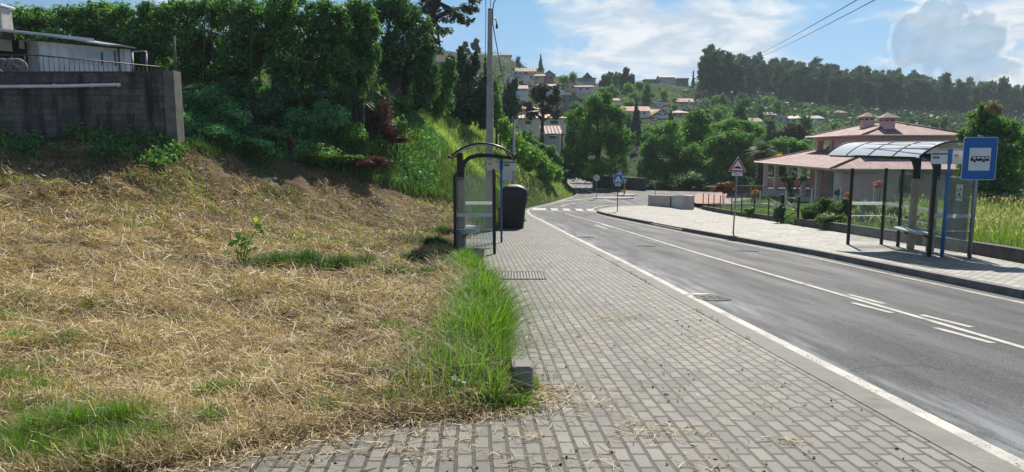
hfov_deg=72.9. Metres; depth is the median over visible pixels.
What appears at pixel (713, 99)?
slope tree
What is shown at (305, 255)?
rough grass
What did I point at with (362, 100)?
yucca
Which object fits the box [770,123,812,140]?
broadleaf tree
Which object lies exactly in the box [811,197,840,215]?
fern bush
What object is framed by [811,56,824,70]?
wood tree
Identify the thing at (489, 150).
utility pole
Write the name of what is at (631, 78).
grove tree
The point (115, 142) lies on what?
wall foot weeds
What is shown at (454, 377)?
broad weeds
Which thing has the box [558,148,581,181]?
bush
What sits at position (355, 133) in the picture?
shrub
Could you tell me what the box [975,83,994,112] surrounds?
wood tree
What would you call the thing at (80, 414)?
field weeds
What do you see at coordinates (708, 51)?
wood tree
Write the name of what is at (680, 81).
house
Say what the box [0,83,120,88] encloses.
drain pipe
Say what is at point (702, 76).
wood tree
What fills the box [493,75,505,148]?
tree
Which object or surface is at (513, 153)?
street lamp
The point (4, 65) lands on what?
old tyre
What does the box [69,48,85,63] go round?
window
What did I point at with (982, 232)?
tall field grass
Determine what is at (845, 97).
wood tree
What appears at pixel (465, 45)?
eucalyptus tree
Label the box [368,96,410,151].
dead bush
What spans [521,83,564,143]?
half bare tree
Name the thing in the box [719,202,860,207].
wall
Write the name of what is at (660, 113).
house
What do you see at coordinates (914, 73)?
wood tree
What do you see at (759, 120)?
house
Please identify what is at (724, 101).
slope tree
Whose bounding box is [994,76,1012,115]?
wood tree
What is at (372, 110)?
shrub
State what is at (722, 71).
wood tree
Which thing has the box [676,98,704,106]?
house
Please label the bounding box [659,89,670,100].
slope shrub
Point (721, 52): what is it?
wood tree
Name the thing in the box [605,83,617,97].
slope tree
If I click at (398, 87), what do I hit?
board fence
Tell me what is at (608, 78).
slope tree
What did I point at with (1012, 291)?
kerb
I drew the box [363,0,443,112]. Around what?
broadleaf tree
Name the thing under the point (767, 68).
wood tree
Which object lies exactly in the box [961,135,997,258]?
bus stop sign
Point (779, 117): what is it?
house
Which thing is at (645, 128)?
slope tree
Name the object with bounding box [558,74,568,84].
slope shrub
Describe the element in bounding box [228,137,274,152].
shrub
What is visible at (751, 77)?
wood tree
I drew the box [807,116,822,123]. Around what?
house
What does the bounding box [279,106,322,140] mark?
shrub
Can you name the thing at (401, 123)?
shrub
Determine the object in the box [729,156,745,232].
hump warning sign
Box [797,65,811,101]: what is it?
wood tree
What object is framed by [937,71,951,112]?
wood tree
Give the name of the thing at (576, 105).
slope tree
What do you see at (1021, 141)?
broadleaf tree
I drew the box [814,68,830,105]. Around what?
wood tree
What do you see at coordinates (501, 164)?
bus timetable post
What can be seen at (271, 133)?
shrub
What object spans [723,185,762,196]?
wall
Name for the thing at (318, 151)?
shrub
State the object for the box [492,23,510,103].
overhead wire
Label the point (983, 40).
sky
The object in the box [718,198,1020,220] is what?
lawn grass
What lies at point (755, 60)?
wood tree
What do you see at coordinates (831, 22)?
overhead wire
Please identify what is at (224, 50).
bare stem
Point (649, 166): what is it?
broadleaf tree
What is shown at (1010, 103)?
wood tree
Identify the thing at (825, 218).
fern bush
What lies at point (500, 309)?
tall grass
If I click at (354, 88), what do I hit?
yucca
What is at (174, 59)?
timber post
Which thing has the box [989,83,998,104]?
wood tree
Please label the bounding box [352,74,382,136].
yucca
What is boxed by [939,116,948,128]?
valley tree
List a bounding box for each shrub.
[182,83,231,112]
[183,104,194,134]
[194,123,239,141]
[206,102,253,131]
[218,75,263,100]
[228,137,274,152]
[242,92,289,125]
[250,126,293,148]
[273,82,311,108]
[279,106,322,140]
[300,142,341,168]
[304,83,338,104]
[310,97,352,144]
[329,152,363,166]
[333,122,368,159]
[364,98,381,134]
[390,114,407,152]
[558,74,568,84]
[622,97,634,105]
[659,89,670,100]
[681,90,690,95]
[709,181,734,202]
[943,187,1023,199]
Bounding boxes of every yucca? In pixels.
[343,78,370,122]
[349,87,376,151]
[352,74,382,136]
[370,81,399,103]
[968,99,992,118]
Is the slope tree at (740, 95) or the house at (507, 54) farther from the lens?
the house at (507, 54)
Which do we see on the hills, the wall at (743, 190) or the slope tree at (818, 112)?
the slope tree at (818, 112)
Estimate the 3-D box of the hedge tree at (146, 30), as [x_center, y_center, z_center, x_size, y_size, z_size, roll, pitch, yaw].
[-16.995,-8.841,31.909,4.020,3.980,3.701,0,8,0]
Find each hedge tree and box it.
[4,0,63,40]
[31,0,118,46]
[94,0,178,70]
[159,0,230,78]
[206,0,280,84]
[256,0,359,92]
[330,0,382,111]
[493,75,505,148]
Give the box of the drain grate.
[498,271,546,278]
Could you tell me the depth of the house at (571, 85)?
228.35 m
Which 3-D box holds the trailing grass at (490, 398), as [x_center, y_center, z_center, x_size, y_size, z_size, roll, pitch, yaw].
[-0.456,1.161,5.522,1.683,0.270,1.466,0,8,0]
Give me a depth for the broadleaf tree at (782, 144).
93.74 m
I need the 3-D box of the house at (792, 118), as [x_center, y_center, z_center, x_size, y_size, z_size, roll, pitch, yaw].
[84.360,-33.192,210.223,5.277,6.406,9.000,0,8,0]
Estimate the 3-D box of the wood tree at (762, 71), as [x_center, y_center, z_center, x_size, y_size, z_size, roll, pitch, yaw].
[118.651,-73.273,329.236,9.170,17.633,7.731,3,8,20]
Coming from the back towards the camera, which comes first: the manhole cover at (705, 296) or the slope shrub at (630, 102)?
the slope shrub at (630, 102)
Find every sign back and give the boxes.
[502,171,511,183]
[593,175,599,197]
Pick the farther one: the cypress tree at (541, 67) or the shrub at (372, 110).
the cypress tree at (541, 67)
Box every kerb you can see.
[525,181,1023,471]
[597,211,652,223]
[650,223,681,230]
[682,228,1023,298]
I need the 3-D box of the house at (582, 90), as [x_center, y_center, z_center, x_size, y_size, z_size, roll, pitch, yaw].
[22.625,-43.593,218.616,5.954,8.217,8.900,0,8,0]
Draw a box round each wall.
[0,70,184,144]
[499,286,528,384]
[592,176,646,190]
[648,195,694,208]
[652,105,683,106]
[701,206,778,221]
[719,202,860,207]
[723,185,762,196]
[794,218,1023,262]
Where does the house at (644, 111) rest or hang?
on the hills
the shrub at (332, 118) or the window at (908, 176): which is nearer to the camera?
the shrub at (332, 118)
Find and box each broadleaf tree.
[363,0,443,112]
[418,58,458,121]
[561,91,636,187]
[635,119,708,188]
[676,107,725,173]
[694,128,758,184]
[711,117,765,137]
[751,154,797,185]
[762,136,815,177]
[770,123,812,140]
[951,106,1023,202]
[1015,127,1023,188]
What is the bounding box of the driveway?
[694,194,733,203]
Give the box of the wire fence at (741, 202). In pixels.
[703,193,784,221]
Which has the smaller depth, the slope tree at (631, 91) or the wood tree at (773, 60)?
the slope tree at (631, 91)
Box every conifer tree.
[438,46,497,130]
[501,77,522,125]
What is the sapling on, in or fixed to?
on the ground at (296, 175)
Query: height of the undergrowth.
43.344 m
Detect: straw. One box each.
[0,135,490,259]
[0,144,536,471]
[92,282,825,471]
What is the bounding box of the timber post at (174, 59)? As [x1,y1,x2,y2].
[172,36,176,70]
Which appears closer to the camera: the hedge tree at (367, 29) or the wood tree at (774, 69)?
the hedge tree at (367, 29)
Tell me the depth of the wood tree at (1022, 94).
321.92 m
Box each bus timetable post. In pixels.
[487,158,515,241]
[930,149,962,256]
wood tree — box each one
[694,54,713,94]
[701,43,715,66]
[705,48,722,93]
[710,55,724,94]
[716,48,725,56]
[716,62,725,94]
[721,51,736,95]
[726,63,746,99]
[730,70,745,97]
[738,54,750,93]
[743,64,759,96]
[751,55,760,73]
[756,52,763,63]
[756,63,771,91]
[760,60,770,92]
[767,63,774,93]
[769,67,777,96]
[770,57,779,66]
[770,62,784,95]
[775,72,795,101]
[786,59,794,70]
[788,67,804,101]
[794,62,804,66]
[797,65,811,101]
[801,74,819,102]
[808,62,816,75]
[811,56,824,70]
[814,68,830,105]
[823,63,831,99]
[824,75,838,105]
[830,63,837,75]
[831,69,843,77]
[836,75,852,106]
[856,65,863,73]
[861,83,876,110]
[863,67,871,81]
[871,70,879,76]
[873,73,887,110]
[875,75,894,112]
[886,79,904,110]
[890,69,896,76]
[894,74,908,111]
[909,69,921,79]
[914,78,935,110]
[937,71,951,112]
[948,78,966,114]
[954,85,973,114]
[965,76,974,90]
[968,86,981,111]
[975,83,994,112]
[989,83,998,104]
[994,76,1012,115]
[1005,88,1016,116]
[1010,87,1021,117]
[1015,85,1023,115]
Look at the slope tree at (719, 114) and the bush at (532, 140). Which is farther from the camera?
the slope tree at (719, 114)
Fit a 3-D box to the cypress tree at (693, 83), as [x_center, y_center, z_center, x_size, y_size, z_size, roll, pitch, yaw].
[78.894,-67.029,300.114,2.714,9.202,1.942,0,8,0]
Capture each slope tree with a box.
[486,69,500,86]
[516,56,521,67]
[566,101,582,134]
[568,71,577,82]
[599,73,610,87]
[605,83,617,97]
[610,71,619,89]
[622,83,634,94]
[622,85,636,96]
[622,111,632,131]
[626,91,640,102]
[633,81,644,90]
[639,82,652,108]
[639,130,655,142]
[641,124,653,133]
[670,103,678,109]
[709,93,725,106]
[710,107,725,121]
[711,103,730,116]
[718,92,728,112]
[729,97,752,120]
[734,91,743,101]
[755,105,765,119]
[761,95,772,105]
[762,95,776,103]
[772,99,782,113]
[810,89,821,107]
[810,107,827,118]
[852,98,860,115]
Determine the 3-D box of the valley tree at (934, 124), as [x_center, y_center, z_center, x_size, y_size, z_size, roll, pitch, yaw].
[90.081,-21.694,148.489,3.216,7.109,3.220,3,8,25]
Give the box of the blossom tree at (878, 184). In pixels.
[871,180,883,201]
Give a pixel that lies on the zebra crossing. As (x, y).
(565, 209)
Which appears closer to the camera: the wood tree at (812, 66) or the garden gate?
the garden gate
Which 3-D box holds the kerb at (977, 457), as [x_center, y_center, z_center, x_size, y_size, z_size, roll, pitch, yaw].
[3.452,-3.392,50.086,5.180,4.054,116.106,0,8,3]
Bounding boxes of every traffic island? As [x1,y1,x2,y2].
[591,197,632,198]
[615,193,634,195]
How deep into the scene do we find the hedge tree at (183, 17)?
30.75 m
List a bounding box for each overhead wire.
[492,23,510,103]
[757,0,856,54]
[763,0,874,55]
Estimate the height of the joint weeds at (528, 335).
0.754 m
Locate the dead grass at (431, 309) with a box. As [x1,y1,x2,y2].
[288,241,549,402]
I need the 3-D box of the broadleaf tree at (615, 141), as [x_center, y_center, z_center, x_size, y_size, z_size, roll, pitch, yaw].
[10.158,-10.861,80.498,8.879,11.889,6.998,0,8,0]
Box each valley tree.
[761,117,778,143]
[797,113,813,139]
[829,120,842,129]
[908,117,914,123]
[928,119,939,127]
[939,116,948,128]
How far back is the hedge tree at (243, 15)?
29.61 m
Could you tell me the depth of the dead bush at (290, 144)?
26.14 m
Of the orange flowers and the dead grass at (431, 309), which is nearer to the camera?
the dead grass at (431, 309)
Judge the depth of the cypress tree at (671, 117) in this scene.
147.64 m
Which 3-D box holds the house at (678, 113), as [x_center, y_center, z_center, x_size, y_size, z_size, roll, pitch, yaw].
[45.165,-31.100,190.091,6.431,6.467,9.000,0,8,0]
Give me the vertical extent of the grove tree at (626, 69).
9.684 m
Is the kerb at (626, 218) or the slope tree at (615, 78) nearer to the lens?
the kerb at (626, 218)
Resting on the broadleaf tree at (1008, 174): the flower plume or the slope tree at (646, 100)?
the flower plume
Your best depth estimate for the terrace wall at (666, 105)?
213.41 m
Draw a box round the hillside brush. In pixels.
[477,49,1023,178]
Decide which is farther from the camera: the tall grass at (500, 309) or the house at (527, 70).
the house at (527, 70)
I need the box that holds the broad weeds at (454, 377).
[382,261,509,397]
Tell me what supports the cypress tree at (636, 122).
on the hills
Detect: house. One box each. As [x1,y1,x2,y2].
[499,52,511,58]
[508,75,518,82]
[512,106,566,154]
[515,68,535,78]
[516,85,527,100]
[521,74,534,85]
[534,74,545,83]
[537,84,555,95]
[539,126,562,154]
[544,70,555,83]
[559,95,575,111]
[561,80,577,92]
[575,86,594,98]
[577,72,596,84]
[611,98,619,104]
[621,106,651,118]
[642,79,659,84]
[650,109,668,118]
[653,102,663,106]
[656,75,675,84]
[668,110,688,118]
[675,78,688,86]
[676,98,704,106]
[748,118,762,123]
[754,112,1022,201]
[756,112,776,119]
[773,115,788,122]
[787,116,800,122]
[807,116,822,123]
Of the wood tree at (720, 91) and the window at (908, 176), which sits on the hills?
the wood tree at (720, 91)
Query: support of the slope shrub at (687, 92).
on the hills
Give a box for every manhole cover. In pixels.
[632,245,654,246]
[684,293,730,300]
[733,249,758,251]
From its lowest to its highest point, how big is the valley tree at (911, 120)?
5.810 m
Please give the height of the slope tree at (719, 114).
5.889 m
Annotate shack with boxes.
[0,28,135,70]
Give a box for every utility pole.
[484,0,497,230]
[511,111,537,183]
[558,132,565,167]
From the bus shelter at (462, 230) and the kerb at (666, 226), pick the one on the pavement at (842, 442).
the bus shelter at (462, 230)
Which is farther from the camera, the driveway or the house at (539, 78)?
the house at (539, 78)
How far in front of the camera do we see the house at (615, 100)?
209.62 m
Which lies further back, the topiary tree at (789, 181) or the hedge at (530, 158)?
the hedge at (530, 158)
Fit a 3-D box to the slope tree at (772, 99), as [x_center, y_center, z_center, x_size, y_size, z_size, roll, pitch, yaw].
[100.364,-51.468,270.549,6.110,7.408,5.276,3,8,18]
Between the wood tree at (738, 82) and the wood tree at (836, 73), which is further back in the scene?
the wood tree at (836, 73)
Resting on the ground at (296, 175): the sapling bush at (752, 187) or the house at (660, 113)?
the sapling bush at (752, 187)
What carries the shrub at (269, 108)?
on the ground at (296, 175)
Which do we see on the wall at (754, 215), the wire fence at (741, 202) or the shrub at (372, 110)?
the wire fence at (741, 202)
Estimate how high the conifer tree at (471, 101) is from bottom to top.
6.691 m
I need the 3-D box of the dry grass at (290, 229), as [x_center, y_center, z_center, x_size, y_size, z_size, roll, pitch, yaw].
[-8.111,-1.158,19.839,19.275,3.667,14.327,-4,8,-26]
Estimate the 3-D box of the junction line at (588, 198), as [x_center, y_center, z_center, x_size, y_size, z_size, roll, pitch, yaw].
[6.269,-3.741,65.445,6.084,0.334,33.762,0,8,0]
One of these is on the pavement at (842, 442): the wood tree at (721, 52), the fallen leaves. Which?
the fallen leaves
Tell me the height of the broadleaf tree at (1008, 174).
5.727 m
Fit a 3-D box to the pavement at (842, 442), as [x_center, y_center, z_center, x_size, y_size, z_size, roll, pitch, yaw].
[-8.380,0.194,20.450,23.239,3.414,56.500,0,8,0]
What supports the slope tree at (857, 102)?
on the hills
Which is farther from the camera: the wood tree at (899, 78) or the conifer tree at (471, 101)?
the wood tree at (899, 78)
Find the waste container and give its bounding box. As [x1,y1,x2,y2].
[502,184,527,228]
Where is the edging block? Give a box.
[514,360,532,394]
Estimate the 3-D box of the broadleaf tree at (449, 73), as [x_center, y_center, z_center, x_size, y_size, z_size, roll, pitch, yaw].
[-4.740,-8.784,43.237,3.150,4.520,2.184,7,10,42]
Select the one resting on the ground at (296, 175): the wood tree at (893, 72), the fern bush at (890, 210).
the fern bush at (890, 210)
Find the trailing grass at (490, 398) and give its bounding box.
[363,361,544,413]
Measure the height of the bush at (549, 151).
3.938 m
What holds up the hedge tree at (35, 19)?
on the ground at (296, 175)
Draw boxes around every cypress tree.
[538,54,543,71]
[630,101,642,148]
[667,110,675,121]
[691,70,695,87]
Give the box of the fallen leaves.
[180,259,955,471]
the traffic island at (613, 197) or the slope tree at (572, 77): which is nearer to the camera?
the traffic island at (613, 197)
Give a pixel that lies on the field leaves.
(39, 264)
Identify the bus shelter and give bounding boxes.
[448,142,516,253]
[827,141,977,256]
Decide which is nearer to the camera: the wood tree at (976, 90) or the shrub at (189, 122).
the shrub at (189, 122)
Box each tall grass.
[383,242,589,407]
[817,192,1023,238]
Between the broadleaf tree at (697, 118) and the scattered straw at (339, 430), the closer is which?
the scattered straw at (339, 430)
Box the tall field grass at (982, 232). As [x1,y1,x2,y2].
[816,196,1023,247]
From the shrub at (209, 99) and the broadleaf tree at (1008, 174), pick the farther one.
the broadleaf tree at (1008, 174)
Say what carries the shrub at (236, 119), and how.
on the ground at (296, 175)
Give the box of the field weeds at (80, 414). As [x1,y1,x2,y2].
[0,288,431,471]
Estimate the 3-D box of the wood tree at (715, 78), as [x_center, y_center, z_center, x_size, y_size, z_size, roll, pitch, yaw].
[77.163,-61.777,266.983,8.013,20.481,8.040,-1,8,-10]
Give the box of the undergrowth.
[682,79,1023,130]
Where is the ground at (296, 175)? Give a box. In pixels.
[0,73,1023,471]
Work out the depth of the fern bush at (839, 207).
27.94 m
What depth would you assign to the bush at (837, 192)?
42.97 m
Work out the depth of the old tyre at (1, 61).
23.15 m
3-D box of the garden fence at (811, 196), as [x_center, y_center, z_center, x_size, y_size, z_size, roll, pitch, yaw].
[17.542,-2.305,42.798,0.372,2.156,13.421,-2,8,-13]
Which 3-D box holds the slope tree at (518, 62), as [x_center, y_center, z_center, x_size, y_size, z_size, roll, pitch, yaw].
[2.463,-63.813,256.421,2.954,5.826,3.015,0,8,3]
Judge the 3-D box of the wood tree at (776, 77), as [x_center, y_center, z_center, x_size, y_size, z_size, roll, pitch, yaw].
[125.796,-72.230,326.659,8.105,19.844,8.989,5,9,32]
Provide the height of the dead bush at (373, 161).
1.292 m
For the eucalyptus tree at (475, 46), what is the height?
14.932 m
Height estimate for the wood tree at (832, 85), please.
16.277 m
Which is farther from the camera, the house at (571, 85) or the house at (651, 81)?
the house at (651, 81)
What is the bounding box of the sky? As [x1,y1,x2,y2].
[0,0,1023,87]
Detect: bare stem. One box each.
[203,10,205,80]
[210,13,215,82]
[222,19,226,77]
[230,17,236,79]
[249,24,253,81]
[255,23,260,86]
[271,32,274,93]
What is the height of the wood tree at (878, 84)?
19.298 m
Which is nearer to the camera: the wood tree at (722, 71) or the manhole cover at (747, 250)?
the manhole cover at (747, 250)
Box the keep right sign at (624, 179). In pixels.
[623,177,626,193]
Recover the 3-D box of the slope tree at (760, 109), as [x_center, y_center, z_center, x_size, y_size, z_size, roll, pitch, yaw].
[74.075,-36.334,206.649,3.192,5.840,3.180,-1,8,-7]
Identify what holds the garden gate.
on the ground at (296, 175)
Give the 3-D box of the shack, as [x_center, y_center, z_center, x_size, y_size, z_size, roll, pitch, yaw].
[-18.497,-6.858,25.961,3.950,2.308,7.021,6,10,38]
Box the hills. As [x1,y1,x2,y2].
[157,39,1015,185]
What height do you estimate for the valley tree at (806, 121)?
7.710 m
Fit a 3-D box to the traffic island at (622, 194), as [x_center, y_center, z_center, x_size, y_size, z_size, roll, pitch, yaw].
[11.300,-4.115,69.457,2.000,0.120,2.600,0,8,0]
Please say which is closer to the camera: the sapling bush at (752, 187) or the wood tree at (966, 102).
the sapling bush at (752, 187)
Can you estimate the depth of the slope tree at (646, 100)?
194.07 m
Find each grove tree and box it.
[598,74,607,88]
[614,72,622,90]
[619,73,626,87]
[622,66,629,83]
[628,73,637,90]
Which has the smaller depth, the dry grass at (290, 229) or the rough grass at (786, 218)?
the dry grass at (290, 229)
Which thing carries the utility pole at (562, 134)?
on the ground at (296, 175)
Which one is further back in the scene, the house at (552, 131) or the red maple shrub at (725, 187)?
the house at (552, 131)
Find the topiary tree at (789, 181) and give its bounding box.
[780,172,807,203]
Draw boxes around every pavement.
[165,215,981,471]
[599,205,1023,287]
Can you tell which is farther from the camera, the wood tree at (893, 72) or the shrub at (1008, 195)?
the wood tree at (893, 72)
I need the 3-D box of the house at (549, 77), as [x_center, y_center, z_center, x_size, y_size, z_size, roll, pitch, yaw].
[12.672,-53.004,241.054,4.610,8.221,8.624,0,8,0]
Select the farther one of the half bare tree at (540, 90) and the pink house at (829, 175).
the half bare tree at (540, 90)
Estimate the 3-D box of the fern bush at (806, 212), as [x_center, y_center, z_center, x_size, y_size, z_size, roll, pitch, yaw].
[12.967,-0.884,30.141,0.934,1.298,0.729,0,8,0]
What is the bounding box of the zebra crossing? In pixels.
[532,208,591,211]
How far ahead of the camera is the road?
9.55 m
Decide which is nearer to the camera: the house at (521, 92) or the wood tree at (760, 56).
the house at (521, 92)
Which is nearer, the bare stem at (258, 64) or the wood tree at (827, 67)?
the bare stem at (258, 64)
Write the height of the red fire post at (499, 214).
0.950 m
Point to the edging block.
(526, 366)
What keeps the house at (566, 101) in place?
on the hills
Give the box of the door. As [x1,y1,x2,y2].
[827,171,833,194]
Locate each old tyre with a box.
[0,58,8,70]
[2,58,21,70]
[7,58,27,70]
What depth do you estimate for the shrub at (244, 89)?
28.45 m
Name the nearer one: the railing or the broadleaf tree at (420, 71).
the railing
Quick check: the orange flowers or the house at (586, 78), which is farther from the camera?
the house at (586, 78)
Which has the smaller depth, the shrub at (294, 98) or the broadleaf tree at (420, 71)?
the shrub at (294, 98)
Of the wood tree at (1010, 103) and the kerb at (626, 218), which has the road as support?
the kerb at (626, 218)
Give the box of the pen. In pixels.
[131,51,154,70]
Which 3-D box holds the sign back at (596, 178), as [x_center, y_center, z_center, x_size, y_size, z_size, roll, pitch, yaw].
[7.816,-4.579,64.165,0.620,2.211,0.071,0,8,0]
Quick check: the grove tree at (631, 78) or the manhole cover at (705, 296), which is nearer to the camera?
the manhole cover at (705, 296)
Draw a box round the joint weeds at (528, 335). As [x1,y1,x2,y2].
[507,254,752,379]
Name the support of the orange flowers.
on the ground at (296, 175)
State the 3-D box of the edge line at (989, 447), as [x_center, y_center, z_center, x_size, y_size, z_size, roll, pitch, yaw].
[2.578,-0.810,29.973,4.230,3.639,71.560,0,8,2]
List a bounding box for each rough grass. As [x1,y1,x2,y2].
[1,131,470,280]
[710,205,815,223]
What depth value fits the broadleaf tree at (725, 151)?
81.20 m
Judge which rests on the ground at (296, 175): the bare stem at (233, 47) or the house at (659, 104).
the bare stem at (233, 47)
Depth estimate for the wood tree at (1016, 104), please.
322.32 m
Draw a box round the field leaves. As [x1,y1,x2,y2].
[0,149,510,471]
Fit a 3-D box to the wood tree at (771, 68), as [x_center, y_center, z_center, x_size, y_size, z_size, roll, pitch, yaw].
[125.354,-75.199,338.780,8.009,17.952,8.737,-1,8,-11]
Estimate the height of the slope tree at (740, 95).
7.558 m
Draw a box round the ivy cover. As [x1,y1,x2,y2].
[182,75,447,194]
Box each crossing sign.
[613,174,622,210]
[617,170,622,191]
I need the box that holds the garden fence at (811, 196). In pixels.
[736,187,874,206]
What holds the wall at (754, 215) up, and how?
on the ground at (296, 175)
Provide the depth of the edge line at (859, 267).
14.52 m
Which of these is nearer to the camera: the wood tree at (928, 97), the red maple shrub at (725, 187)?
the red maple shrub at (725, 187)
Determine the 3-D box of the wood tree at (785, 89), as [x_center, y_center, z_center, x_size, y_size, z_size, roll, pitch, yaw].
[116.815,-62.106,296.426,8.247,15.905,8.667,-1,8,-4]
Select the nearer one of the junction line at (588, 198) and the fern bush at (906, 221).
the fern bush at (906, 221)
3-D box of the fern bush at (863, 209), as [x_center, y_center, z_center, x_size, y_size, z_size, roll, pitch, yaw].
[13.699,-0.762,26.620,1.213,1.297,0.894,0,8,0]
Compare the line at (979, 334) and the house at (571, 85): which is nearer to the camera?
the line at (979, 334)
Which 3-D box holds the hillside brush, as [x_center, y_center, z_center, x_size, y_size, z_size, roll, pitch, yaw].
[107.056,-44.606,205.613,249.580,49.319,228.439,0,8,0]
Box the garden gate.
[779,194,799,222]
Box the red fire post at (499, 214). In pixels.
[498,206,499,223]
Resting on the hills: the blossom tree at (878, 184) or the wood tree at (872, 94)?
the wood tree at (872, 94)
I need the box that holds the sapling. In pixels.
[228,218,268,261]
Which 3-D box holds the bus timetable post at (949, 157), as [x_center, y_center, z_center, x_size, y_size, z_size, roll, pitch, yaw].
[10.260,-0.757,16.391,0.880,2.590,0.066,0,8,0]
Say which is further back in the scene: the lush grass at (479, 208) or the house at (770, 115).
the house at (770, 115)
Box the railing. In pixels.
[0,55,159,70]
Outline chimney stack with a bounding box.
[0,4,15,39]
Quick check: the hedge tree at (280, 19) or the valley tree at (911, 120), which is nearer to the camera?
the hedge tree at (280, 19)
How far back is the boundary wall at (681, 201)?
52.42 m
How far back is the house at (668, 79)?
323.42 m
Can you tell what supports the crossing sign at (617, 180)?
on the pavement at (993, 270)
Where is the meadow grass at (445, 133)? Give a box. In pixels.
[345,82,574,228]
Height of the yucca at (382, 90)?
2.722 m
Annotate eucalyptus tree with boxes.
[396,0,481,99]
[461,41,470,83]
[470,38,480,53]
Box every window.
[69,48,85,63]
[86,49,101,64]
[102,51,114,65]
[896,173,912,193]
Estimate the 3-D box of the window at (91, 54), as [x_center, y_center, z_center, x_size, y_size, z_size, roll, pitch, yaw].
[-16.176,-6.917,26.851,0.059,0.560,0.511,6,10,38]
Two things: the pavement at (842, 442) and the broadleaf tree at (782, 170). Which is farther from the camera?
the broadleaf tree at (782, 170)
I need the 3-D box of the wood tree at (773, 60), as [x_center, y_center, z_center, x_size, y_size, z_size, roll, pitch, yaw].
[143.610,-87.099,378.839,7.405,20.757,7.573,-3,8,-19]
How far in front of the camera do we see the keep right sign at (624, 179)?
69.24 m
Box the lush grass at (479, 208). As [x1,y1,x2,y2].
[342,84,499,228]
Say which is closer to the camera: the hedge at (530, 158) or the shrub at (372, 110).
the shrub at (372, 110)
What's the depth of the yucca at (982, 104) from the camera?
36.87 m
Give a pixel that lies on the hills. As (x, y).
(672, 89)
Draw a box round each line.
[527,197,1023,469]
[558,187,616,211]
[566,213,1023,348]
[597,214,1023,303]
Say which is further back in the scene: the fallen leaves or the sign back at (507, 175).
the sign back at (507, 175)
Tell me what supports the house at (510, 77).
on the hills
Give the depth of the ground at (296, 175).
20.19 m
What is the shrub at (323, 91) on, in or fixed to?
on the ground at (296, 175)
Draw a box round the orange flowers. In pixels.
[752,189,758,203]
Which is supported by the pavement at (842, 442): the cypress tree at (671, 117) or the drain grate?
the drain grate
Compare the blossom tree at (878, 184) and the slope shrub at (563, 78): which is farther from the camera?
the slope shrub at (563, 78)
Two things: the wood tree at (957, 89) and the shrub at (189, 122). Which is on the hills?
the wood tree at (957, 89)
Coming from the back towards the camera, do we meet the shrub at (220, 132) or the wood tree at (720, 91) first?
the wood tree at (720, 91)
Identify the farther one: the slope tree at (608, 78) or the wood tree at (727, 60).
the wood tree at (727, 60)
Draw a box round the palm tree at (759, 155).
[743,142,779,185]
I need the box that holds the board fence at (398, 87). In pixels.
[389,73,401,98]
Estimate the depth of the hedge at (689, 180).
78.97 m
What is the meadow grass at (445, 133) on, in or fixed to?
on the ground at (296, 175)
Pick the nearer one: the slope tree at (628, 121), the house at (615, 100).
the slope tree at (628, 121)
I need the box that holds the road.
[526,178,1023,459]
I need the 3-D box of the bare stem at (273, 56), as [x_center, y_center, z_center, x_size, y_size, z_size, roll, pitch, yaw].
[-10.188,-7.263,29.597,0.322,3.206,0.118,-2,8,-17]
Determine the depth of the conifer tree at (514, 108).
76.37 m
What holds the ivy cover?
on the ground at (296, 175)
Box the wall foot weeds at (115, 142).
[0,122,189,168]
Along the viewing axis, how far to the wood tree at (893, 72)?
415.21 m
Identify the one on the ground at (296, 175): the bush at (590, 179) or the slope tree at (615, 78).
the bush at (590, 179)
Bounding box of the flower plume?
[984,99,1004,115]
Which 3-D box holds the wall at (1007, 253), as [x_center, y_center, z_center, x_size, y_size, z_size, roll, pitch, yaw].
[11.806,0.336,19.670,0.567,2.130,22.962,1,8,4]
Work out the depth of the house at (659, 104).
212.26 m
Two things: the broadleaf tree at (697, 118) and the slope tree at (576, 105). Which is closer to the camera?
the broadleaf tree at (697, 118)
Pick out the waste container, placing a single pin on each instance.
(514, 198)
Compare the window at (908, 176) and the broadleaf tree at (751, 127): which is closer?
the window at (908, 176)
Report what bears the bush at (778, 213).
on the ground at (296, 175)
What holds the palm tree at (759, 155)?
on the ground at (296, 175)
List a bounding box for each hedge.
[496,116,564,185]
[647,171,752,191]
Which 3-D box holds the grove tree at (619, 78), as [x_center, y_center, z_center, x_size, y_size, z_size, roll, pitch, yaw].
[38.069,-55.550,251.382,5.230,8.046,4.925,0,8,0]
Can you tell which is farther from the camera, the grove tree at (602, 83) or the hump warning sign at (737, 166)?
the grove tree at (602, 83)
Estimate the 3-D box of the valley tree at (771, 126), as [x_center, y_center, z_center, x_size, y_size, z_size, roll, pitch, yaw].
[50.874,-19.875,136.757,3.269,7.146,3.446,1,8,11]
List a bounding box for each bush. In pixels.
[286,137,294,163]
[345,155,388,182]
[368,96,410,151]
[520,130,538,145]
[533,142,563,165]
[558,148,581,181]
[576,175,593,182]
[743,207,755,217]
[750,184,755,201]
[750,192,765,200]
[772,203,785,222]
[800,202,817,219]
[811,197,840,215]
[816,213,847,225]
[829,197,857,219]
[833,190,842,199]
[853,200,881,223]
[875,206,906,227]
[901,213,927,227]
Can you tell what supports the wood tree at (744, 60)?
on the hills

